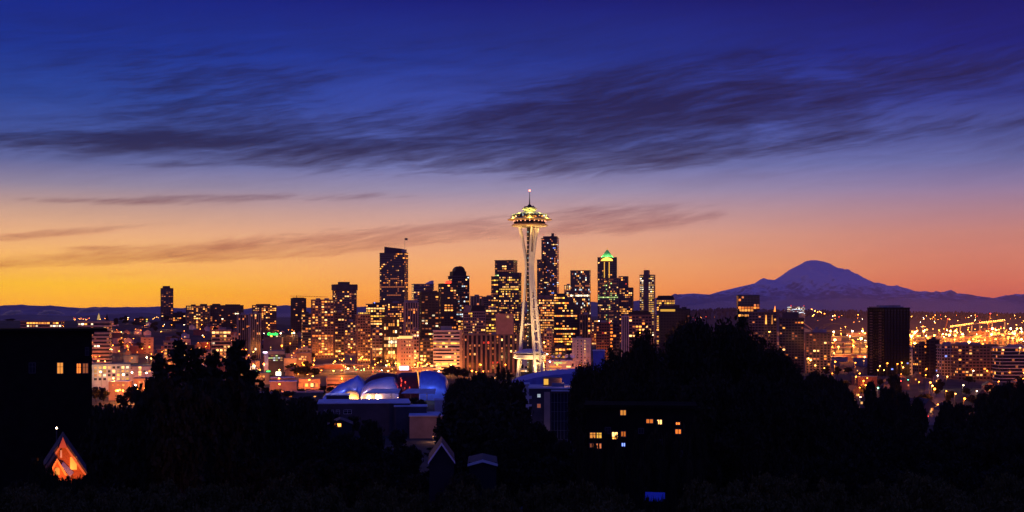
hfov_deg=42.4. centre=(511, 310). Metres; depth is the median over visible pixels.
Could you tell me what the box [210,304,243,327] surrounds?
apartment block
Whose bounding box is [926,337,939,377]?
apartment building
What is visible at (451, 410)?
broadleaf tree
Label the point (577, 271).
window
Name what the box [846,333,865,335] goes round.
warehouse
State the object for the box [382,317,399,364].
office tower
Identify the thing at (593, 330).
office building
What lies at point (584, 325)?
apartment building
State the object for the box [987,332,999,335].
warehouse
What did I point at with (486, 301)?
office tower
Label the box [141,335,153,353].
apartment block
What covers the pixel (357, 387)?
museum
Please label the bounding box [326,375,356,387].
parking garage
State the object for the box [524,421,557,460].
broadleaf tree
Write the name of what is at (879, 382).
broadleaf tree
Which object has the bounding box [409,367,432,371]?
shop building
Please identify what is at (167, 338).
house
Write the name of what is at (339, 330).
apartment building
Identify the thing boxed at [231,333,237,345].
apartment building
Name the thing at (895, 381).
broadleaf tree
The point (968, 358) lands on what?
apartment building
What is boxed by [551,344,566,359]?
office building
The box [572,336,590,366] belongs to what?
apartment building
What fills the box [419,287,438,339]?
apartment tower
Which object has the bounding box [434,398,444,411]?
shed
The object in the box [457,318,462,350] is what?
office building
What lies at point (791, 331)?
apartment tower
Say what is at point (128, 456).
broadleaf tree
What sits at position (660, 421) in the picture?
window
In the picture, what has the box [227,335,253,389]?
conifer
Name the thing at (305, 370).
broadleaf tree
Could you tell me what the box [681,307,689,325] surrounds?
office building
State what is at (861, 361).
warehouse
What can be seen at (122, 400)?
broadleaf tree
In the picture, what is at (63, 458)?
house
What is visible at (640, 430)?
window
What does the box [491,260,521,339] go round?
skyscraper
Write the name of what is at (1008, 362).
apartment building
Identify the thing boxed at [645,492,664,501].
carport
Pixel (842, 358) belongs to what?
warehouse
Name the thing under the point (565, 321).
office tower
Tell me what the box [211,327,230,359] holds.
office building
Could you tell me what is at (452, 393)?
broadleaf tree
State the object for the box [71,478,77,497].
shrub
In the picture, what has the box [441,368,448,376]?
broadleaf tree
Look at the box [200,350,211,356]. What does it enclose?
house
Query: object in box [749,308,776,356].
apartment tower
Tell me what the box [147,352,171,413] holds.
conifer
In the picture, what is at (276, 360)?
office building
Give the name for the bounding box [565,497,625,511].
broadleaf tree
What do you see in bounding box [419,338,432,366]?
office building
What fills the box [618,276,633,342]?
office tower
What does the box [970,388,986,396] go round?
house
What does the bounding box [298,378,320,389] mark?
shop building
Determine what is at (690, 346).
broadleaf tree
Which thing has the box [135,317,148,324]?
apartment block
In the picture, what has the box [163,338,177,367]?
apartment building
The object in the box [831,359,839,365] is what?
warehouse
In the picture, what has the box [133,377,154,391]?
warehouse
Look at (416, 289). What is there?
office tower
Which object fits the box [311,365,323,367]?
hall
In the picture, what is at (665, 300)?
office tower
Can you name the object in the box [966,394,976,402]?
broadleaf tree
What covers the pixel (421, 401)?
broadleaf tree
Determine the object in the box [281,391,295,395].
broadleaf tree
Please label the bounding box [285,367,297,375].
house
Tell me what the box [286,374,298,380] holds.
street
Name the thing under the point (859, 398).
house
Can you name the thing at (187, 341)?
house
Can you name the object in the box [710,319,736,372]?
broadleaf tree
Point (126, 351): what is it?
house
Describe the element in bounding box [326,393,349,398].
shed
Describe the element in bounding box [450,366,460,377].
broadleaf tree
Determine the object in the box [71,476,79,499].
shrub
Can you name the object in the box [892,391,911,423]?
broadleaf tree
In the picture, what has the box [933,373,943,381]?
house
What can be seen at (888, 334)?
apartment tower
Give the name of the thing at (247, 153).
sky
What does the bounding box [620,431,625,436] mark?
window
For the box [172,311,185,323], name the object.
apartment block
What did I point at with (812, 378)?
broadleaf tree
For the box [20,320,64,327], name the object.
office building
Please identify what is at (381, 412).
school building
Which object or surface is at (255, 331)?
apartment tower
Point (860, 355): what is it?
warehouse
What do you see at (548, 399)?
apartment building
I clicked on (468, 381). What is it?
broadleaf tree
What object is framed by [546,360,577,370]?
office building
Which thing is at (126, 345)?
house
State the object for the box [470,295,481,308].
office tower
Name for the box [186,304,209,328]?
apartment block
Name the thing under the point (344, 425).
house
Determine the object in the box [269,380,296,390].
warehouse
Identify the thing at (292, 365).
broadleaf tree
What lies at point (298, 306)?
office tower
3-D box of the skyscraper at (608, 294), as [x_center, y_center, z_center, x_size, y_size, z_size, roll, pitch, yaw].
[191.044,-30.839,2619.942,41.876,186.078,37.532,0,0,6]
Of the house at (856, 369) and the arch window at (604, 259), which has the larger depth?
the arch window at (604, 259)
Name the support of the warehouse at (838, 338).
on the ground
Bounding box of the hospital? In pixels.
[787,305,804,321]
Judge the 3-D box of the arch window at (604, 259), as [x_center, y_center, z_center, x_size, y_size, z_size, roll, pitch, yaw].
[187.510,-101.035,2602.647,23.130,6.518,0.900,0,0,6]
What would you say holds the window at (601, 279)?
in the skyscraper at (608, 294)
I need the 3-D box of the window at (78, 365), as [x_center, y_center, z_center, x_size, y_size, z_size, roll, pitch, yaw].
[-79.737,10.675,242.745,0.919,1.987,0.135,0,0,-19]
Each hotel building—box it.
[263,332,282,350]
[544,328,552,367]
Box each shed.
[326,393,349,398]
[394,404,426,435]
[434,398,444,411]
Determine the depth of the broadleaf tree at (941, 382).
1077.35 m
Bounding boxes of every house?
[43,432,86,479]
[112,333,121,338]
[112,346,119,352]
[113,338,124,343]
[123,348,131,356]
[123,355,137,362]
[124,337,133,343]
[124,343,130,348]
[130,345,143,353]
[134,328,141,334]
[143,329,150,334]
[165,336,178,340]
[181,332,189,337]
[182,339,190,344]
[189,324,195,329]
[193,329,203,335]
[199,342,211,349]
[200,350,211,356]
[217,365,225,371]
[249,360,259,367]
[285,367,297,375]
[286,353,295,356]
[327,417,352,438]
[428,436,454,502]
[467,453,497,497]
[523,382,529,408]
[839,366,846,372]
[848,385,860,397]
[851,365,861,372]
[852,375,877,387]
[856,394,863,406]
[859,396,864,407]
[862,367,866,374]
[900,377,910,389]
[911,372,923,383]
[920,398,935,413]
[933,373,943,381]
[933,404,942,416]
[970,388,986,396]
[981,381,995,391]
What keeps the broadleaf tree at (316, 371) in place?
on the ground
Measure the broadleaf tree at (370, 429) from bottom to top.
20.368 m
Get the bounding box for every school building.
[317,399,409,435]
[409,411,442,437]
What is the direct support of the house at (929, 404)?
on the ground
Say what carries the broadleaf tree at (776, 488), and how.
on the ground
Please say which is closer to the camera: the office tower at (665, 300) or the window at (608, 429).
the window at (608, 429)
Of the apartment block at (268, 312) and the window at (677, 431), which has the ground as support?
the apartment block at (268, 312)
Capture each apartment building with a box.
[0,327,106,490]
[92,363,130,391]
[130,365,152,386]
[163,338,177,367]
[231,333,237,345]
[264,332,298,348]
[334,310,344,357]
[462,333,518,372]
[526,377,574,454]
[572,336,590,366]
[579,313,590,337]
[584,401,697,511]
[596,320,609,358]
[610,321,619,354]
[621,314,628,356]
[628,311,651,351]
[805,327,830,372]
[912,341,925,377]
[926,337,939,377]
[935,342,951,377]
[951,342,997,379]
[992,344,1023,381]
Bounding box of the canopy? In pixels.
[365,389,435,393]
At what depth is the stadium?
5405.00 m
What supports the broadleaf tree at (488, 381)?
on the ground
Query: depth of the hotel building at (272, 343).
1900.00 m
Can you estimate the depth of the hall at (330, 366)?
1479.92 m
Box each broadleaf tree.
[92,387,101,398]
[95,404,140,481]
[97,388,109,400]
[111,376,174,494]
[115,395,128,407]
[118,339,123,348]
[123,386,138,406]
[136,342,144,348]
[250,355,257,360]
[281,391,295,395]
[285,363,298,367]
[290,368,301,375]
[294,366,313,376]
[301,361,312,366]
[310,368,319,375]
[348,415,360,430]
[358,419,378,433]
[358,420,384,461]
[379,445,413,486]
[387,428,407,448]
[398,444,423,475]
[409,397,418,403]
[416,399,426,403]
[432,398,479,440]
[436,386,461,423]
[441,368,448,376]
[447,365,455,376]
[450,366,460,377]
[452,378,469,392]
[459,368,469,376]
[464,372,482,390]
[471,371,500,392]
[490,383,527,412]
[510,378,528,409]
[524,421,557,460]
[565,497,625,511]
[566,357,598,450]
[588,485,644,511]
[589,342,627,400]
[589,435,601,487]
[617,323,671,387]
[660,309,740,387]
[675,476,722,511]
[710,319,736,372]
[713,309,770,387]
[741,339,803,394]
[748,471,808,502]
[788,356,811,445]
[806,368,819,398]
[816,373,833,395]
[821,366,828,373]
[828,378,849,404]
[833,366,841,374]
[839,388,859,410]
[844,367,852,373]
[860,386,865,392]
[863,378,877,412]
[867,397,899,433]
[877,368,883,375]
[877,379,883,384]
[879,386,896,409]
[887,374,901,405]
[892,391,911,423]
[908,396,928,437]
[918,393,931,399]
[931,383,940,393]
[933,400,952,427]
[936,378,944,392]
[940,402,966,435]
[946,390,954,401]
[962,388,970,394]
[963,376,975,383]
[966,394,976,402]
[973,393,986,413]
[984,384,992,392]
[987,384,994,399]
[993,379,1014,405]
[1010,378,1023,414]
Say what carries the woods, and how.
on the ground
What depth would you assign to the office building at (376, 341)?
1700.67 m
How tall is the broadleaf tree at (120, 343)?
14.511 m
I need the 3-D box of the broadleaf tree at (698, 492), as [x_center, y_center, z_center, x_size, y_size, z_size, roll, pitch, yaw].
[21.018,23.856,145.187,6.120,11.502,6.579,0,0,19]
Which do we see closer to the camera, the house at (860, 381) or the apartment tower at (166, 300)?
the house at (860, 381)
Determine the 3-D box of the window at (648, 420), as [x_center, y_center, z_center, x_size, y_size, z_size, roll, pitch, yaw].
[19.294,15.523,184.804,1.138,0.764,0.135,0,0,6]
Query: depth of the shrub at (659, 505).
144.86 m
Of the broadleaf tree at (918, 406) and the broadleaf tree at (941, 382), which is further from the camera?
the broadleaf tree at (941, 382)
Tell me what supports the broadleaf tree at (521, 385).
on the ground
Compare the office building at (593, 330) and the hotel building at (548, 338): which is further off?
the office building at (593, 330)
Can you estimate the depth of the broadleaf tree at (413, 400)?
928.41 m
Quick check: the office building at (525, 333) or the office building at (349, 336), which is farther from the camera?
the office building at (525, 333)
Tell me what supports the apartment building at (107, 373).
on the ground
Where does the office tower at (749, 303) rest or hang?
on the ground
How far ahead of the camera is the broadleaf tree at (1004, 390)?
519.44 m
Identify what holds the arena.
on the ground
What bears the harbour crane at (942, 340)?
on the ground
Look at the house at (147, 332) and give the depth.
2213.62 m
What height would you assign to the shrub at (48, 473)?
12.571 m
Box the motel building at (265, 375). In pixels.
[241,371,269,384]
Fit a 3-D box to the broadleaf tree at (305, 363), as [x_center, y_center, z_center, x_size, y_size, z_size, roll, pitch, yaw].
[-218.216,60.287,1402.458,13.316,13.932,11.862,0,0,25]
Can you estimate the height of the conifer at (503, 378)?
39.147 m
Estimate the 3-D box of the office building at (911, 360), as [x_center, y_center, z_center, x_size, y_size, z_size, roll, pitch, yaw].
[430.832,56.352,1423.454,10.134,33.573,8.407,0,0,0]
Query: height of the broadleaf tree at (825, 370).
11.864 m
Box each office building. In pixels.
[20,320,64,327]
[77,320,112,362]
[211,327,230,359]
[268,350,283,376]
[296,352,310,367]
[298,346,311,362]
[345,320,354,353]
[372,327,381,359]
[383,367,396,370]
[387,301,403,334]
[397,335,413,369]
[410,328,418,362]
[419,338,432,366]
[433,326,461,372]
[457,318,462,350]
[463,305,485,333]
[485,307,499,333]
[496,314,513,333]
[521,313,526,339]
[521,359,533,371]
[538,295,553,350]
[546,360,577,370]
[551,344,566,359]
[591,318,598,344]
[593,350,604,369]
[659,305,680,355]
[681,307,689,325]
[910,347,912,374]
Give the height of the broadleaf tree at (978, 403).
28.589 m
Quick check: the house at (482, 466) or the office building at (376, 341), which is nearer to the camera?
the house at (482, 466)
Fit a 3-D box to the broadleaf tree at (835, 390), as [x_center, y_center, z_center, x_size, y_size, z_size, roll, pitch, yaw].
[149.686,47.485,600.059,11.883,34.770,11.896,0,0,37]
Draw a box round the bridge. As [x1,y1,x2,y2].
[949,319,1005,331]
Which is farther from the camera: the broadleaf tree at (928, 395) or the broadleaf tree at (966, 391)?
the broadleaf tree at (966, 391)
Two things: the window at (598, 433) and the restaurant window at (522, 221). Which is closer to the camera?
the window at (598, 433)
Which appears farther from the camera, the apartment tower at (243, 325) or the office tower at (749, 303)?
the office tower at (749, 303)
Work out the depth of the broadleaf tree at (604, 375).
259.31 m
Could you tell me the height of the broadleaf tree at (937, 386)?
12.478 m
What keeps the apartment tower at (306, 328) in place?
on the ground
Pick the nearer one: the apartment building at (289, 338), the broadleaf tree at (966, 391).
the broadleaf tree at (966, 391)
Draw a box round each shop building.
[284,357,296,371]
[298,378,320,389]
[396,366,411,373]
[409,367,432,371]
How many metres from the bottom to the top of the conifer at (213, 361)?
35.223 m
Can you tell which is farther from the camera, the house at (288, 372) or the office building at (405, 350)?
the office building at (405, 350)
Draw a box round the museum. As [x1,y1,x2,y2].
[323,371,447,399]
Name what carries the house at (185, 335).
on the ground
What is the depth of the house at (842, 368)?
1507.68 m
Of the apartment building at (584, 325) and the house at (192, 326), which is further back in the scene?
the house at (192, 326)
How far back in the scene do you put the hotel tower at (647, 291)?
2301.37 m
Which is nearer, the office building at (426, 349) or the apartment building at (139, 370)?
the apartment building at (139, 370)
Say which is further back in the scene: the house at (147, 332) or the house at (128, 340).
the house at (147, 332)
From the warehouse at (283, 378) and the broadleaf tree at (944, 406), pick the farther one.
the warehouse at (283, 378)
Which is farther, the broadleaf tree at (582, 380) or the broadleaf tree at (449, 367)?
the broadleaf tree at (449, 367)
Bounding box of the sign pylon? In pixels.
[263,352,267,371]
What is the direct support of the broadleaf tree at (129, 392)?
on the ground
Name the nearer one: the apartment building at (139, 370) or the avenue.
the apartment building at (139, 370)
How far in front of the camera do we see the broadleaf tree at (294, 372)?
1328.32 m
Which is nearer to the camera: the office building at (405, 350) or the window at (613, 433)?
the window at (613, 433)
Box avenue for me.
[259,370,382,370]
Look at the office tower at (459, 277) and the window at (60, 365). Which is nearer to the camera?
the window at (60, 365)
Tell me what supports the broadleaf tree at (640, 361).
on the ground
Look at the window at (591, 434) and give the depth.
185.55 m
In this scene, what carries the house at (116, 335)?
on the ground
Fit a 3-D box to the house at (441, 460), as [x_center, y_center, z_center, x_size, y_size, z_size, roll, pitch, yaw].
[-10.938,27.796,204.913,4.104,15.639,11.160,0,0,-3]
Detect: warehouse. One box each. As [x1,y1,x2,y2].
[108,380,132,400]
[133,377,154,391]
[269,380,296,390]
[270,377,294,379]
[281,390,323,396]
[831,337,840,340]
[831,354,856,359]
[831,356,847,360]
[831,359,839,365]
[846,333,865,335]
[853,358,866,365]
[857,354,865,357]
[966,331,985,334]
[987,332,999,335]
[1000,333,1021,334]
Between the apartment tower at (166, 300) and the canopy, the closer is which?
the canopy
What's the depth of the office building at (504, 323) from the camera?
1600.12 m
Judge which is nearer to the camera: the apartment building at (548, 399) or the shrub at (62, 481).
the shrub at (62, 481)
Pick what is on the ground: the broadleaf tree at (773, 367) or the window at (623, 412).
the broadleaf tree at (773, 367)
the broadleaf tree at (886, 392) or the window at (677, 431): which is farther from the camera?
the broadleaf tree at (886, 392)
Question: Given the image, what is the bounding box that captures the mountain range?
[0,301,656,315]
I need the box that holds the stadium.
[804,323,849,334]
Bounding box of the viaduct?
[804,334,1023,353]
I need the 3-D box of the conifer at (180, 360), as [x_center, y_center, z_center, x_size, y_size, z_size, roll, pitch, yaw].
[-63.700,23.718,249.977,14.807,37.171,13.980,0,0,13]
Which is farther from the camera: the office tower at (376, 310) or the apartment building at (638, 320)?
the office tower at (376, 310)
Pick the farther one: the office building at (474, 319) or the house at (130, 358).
the office building at (474, 319)
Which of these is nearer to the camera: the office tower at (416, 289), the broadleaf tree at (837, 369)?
the broadleaf tree at (837, 369)
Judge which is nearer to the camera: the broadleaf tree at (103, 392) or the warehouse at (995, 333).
the broadleaf tree at (103, 392)
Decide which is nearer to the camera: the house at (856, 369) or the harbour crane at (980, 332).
the house at (856, 369)
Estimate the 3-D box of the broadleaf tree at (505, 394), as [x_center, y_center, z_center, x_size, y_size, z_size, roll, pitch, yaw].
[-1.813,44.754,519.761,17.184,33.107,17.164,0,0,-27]
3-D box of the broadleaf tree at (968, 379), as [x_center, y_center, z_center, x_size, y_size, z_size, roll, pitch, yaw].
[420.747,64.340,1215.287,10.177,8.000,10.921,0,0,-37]
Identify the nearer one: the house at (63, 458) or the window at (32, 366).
the house at (63, 458)
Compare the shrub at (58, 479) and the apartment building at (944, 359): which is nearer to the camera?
the shrub at (58, 479)
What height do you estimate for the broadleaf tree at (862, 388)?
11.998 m
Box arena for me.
[512,369,598,383]
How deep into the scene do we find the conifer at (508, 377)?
649.73 m
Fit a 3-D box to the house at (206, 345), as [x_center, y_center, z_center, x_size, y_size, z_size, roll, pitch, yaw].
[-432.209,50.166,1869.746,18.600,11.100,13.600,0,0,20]
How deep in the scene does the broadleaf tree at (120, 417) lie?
223.07 m
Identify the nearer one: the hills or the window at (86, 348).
the window at (86, 348)
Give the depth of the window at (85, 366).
243.07 m
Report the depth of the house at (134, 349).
1696.49 m
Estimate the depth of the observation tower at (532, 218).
1295.60 m
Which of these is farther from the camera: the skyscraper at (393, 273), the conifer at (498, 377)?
the skyscraper at (393, 273)
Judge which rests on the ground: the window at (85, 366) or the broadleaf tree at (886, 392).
the broadleaf tree at (886, 392)
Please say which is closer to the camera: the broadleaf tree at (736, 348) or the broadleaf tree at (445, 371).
the broadleaf tree at (736, 348)
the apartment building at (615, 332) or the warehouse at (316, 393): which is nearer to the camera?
the warehouse at (316, 393)
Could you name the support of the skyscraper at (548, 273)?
on the ground
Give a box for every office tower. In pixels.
[290,298,305,333]
[366,302,384,350]
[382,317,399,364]
[411,281,433,329]
[448,266,468,318]
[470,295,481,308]
[482,295,490,308]
[553,293,578,353]
[564,284,569,299]
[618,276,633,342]
[656,296,674,346]
[736,295,759,334]
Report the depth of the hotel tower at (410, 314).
1801.38 m
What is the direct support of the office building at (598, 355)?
on the ground
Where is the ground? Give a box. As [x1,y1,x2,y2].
[0,311,1023,508]
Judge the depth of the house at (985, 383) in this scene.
1101.42 m
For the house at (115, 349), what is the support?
on the ground
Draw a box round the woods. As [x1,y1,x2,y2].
[690,307,1023,320]
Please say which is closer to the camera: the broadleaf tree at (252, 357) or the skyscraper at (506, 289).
the broadleaf tree at (252, 357)
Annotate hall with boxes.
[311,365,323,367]
[323,363,345,368]
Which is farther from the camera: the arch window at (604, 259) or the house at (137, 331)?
the arch window at (604, 259)
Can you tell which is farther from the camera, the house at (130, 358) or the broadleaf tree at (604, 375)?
the house at (130, 358)
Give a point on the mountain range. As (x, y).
(282, 310)
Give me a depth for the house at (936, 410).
826.46 m
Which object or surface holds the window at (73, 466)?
in the house at (63, 458)
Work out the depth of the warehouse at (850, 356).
2705.07 m
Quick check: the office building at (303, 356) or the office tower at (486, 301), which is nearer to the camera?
the office building at (303, 356)
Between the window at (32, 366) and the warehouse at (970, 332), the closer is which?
the window at (32, 366)
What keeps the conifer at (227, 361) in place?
on the ground
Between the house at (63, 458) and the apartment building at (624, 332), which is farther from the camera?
the apartment building at (624, 332)
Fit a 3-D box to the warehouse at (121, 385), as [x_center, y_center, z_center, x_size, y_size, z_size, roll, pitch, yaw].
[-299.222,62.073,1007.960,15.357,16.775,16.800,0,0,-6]
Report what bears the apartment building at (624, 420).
on the ground
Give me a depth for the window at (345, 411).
688.91 m
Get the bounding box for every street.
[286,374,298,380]
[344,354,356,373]
[925,381,944,424]
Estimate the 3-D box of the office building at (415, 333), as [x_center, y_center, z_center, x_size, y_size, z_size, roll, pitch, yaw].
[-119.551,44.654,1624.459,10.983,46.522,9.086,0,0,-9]
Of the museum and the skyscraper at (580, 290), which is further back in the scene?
the skyscraper at (580, 290)
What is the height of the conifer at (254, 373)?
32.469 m
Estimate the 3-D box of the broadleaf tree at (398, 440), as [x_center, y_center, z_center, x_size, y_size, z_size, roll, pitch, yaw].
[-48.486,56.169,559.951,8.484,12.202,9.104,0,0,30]
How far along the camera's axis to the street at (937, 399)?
1029.73 m
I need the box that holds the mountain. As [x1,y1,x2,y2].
[634,260,1023,313]
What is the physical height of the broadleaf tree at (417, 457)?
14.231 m
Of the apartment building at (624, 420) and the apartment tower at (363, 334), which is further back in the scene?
the apartment tower at (363, 334)
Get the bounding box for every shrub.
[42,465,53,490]
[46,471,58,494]
[55,474,61,491]
[60,477,66,499]
[66,475,71,491]
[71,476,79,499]
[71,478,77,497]
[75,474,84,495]
[657,498,662,511]
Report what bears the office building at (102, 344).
on the ground
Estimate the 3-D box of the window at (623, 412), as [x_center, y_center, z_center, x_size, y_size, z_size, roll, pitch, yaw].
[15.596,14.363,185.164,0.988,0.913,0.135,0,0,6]
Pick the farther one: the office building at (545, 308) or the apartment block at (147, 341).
the office building at (545, 308)
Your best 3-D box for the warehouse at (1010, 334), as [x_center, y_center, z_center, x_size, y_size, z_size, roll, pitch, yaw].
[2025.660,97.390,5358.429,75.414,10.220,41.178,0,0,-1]
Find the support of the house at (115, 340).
on the ground
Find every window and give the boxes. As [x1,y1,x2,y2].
[29,362,35,372]
[57,362,63,373]
[70,457,76,469]
[76,363,80,373]
[82,363,88,373]
[85,347,88,355]
[344,410,351,413]
[514,220,544,223]
[571,271,588,313]
[589,432,596,438]
[595,432,601,438]
[598,279,617,321]
[601,258,612,260]
[605,427,610,433]
[611,431,617,437]
[620,409,626,415]
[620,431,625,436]
[638,428,643,433]
[640,276,653,324]
[646,418,653,423]
[656,419,662,424]
[675,429,681,434]
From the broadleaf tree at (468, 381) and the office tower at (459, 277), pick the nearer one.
the broadleaf tree at (468, 381)
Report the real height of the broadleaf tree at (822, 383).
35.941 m
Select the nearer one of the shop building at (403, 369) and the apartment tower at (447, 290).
the shop building at (403, 369)
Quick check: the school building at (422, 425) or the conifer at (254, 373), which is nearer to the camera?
the conifer at (254, 373)
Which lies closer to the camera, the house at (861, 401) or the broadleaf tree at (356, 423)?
the broadleaf tree at (356, 423)
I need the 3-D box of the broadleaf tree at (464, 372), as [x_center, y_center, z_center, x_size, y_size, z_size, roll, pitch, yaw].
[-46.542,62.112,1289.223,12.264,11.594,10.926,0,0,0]
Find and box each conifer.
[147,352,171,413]
[165,338,202,409]
[183,344,211,410]
[200,350,224,388]
[222,351,232,379]
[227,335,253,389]
[245,367,264,399]
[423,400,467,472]
[495,363,500,389]
[500,366,505,386]
[506,369,511,387]
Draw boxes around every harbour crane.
[932,319,947,341]
[974,313,990,339]
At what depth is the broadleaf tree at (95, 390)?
977.54 m
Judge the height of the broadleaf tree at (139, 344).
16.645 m
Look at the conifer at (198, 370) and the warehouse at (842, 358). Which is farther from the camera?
the warehouse at (842, 358)
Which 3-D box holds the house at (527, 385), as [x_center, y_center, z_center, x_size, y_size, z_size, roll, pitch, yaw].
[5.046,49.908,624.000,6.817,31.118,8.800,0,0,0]
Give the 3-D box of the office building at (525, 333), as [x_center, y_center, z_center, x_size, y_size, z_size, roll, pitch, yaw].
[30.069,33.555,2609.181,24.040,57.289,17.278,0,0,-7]
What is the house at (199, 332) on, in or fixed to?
on the ground
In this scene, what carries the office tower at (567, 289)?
on the ground
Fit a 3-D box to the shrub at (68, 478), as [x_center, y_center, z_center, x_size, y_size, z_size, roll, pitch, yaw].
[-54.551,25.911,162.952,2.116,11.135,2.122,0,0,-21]
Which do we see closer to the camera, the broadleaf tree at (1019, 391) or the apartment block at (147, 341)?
the broadleaf tree at (1019, 391)
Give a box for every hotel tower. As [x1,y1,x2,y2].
[331,280,357,320]
[403,300,417,334]
[640,270,654,343]
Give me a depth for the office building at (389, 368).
1430.14 m
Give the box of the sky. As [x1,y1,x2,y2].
[0,0,1023,308]
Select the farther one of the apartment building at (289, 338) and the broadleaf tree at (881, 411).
the apartment building at (289, 338)
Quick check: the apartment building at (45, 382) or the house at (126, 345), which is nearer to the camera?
the apartment building at (45, 382)
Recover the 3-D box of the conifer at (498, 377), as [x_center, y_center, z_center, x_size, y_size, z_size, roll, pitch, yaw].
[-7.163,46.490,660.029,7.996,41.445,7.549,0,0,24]
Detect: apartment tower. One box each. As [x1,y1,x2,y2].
[160,286,173,320]
[237,313,248,354]
[249,311,260,358]
[301,312,310,347]
[311,298,333,357]
[355,312,370,363]
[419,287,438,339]
[438,281,456,329]
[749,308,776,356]
[779,312,803,372]
[867,305,909,375]
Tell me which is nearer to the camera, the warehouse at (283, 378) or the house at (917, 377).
the warehouse at (283, 378)
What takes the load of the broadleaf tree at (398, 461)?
on the ground
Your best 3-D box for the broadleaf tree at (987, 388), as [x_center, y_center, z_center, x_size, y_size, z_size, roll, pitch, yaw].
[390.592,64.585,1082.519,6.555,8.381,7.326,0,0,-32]
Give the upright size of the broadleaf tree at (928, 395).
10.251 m
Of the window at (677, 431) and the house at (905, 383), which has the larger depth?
the house at (905, 383)
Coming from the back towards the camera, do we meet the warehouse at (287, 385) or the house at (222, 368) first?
the house at (222, 368)
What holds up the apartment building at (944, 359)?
on the ground
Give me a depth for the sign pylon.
1288.80 m
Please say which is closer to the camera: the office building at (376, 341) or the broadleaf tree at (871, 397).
the broadleaf tree at (871, 397)
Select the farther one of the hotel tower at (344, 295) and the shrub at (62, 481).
the hotel tower at (344, 295)
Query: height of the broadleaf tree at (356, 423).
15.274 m
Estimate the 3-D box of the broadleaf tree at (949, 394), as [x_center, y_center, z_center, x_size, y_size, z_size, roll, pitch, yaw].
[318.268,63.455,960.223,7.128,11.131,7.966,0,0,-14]
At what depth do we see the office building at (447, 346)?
1400.70 m
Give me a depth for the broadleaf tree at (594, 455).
164.52 m
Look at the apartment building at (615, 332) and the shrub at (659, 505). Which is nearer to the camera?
the shrub at (659, 505)
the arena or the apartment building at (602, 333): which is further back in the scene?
the apartment building at (602, 333)
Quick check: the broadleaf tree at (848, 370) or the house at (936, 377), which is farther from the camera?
the broadleaf tree at (848, 370)
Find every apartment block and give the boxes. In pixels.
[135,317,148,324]
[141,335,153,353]
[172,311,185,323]
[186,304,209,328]
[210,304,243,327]
[252,304,276,332]
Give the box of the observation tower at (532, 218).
[507,190,551,377]
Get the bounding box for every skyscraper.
[379,238,407,316]
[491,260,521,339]
[537,233,558,304]
[570,270,590,313]
[597,248,618,322]
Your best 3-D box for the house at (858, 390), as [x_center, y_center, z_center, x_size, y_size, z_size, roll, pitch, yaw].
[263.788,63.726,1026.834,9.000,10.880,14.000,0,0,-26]
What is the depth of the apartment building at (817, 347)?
1502.68 m
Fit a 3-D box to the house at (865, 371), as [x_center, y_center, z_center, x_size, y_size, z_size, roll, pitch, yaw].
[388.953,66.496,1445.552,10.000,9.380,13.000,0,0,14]
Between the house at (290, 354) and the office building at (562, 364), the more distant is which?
the house at (290, 354)
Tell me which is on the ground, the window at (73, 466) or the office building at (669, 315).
the office building at (669, 315)
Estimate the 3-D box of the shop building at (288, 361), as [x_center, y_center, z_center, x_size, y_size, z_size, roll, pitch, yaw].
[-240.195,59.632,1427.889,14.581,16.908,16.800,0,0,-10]
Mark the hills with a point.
(133, 316)
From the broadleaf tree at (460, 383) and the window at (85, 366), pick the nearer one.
the window at (85, 366)
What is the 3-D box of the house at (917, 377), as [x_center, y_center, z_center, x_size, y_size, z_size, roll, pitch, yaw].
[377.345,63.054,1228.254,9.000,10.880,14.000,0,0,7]
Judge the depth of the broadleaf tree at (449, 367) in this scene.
1319.38 m
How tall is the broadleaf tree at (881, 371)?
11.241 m
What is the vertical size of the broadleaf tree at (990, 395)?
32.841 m
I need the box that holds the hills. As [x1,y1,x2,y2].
[0,313,159,320]
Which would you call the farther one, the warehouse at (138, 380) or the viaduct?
the viaduct
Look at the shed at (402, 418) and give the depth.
685.79 m
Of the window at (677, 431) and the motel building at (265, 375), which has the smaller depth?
the window at (677, 431)
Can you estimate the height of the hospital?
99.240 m
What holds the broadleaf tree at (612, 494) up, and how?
on the ground
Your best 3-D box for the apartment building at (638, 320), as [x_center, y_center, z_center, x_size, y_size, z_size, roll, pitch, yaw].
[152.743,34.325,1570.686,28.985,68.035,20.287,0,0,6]
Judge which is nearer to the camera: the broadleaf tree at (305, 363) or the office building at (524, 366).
the broadleaf tree at (305, 363)
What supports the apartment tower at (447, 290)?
on the ground

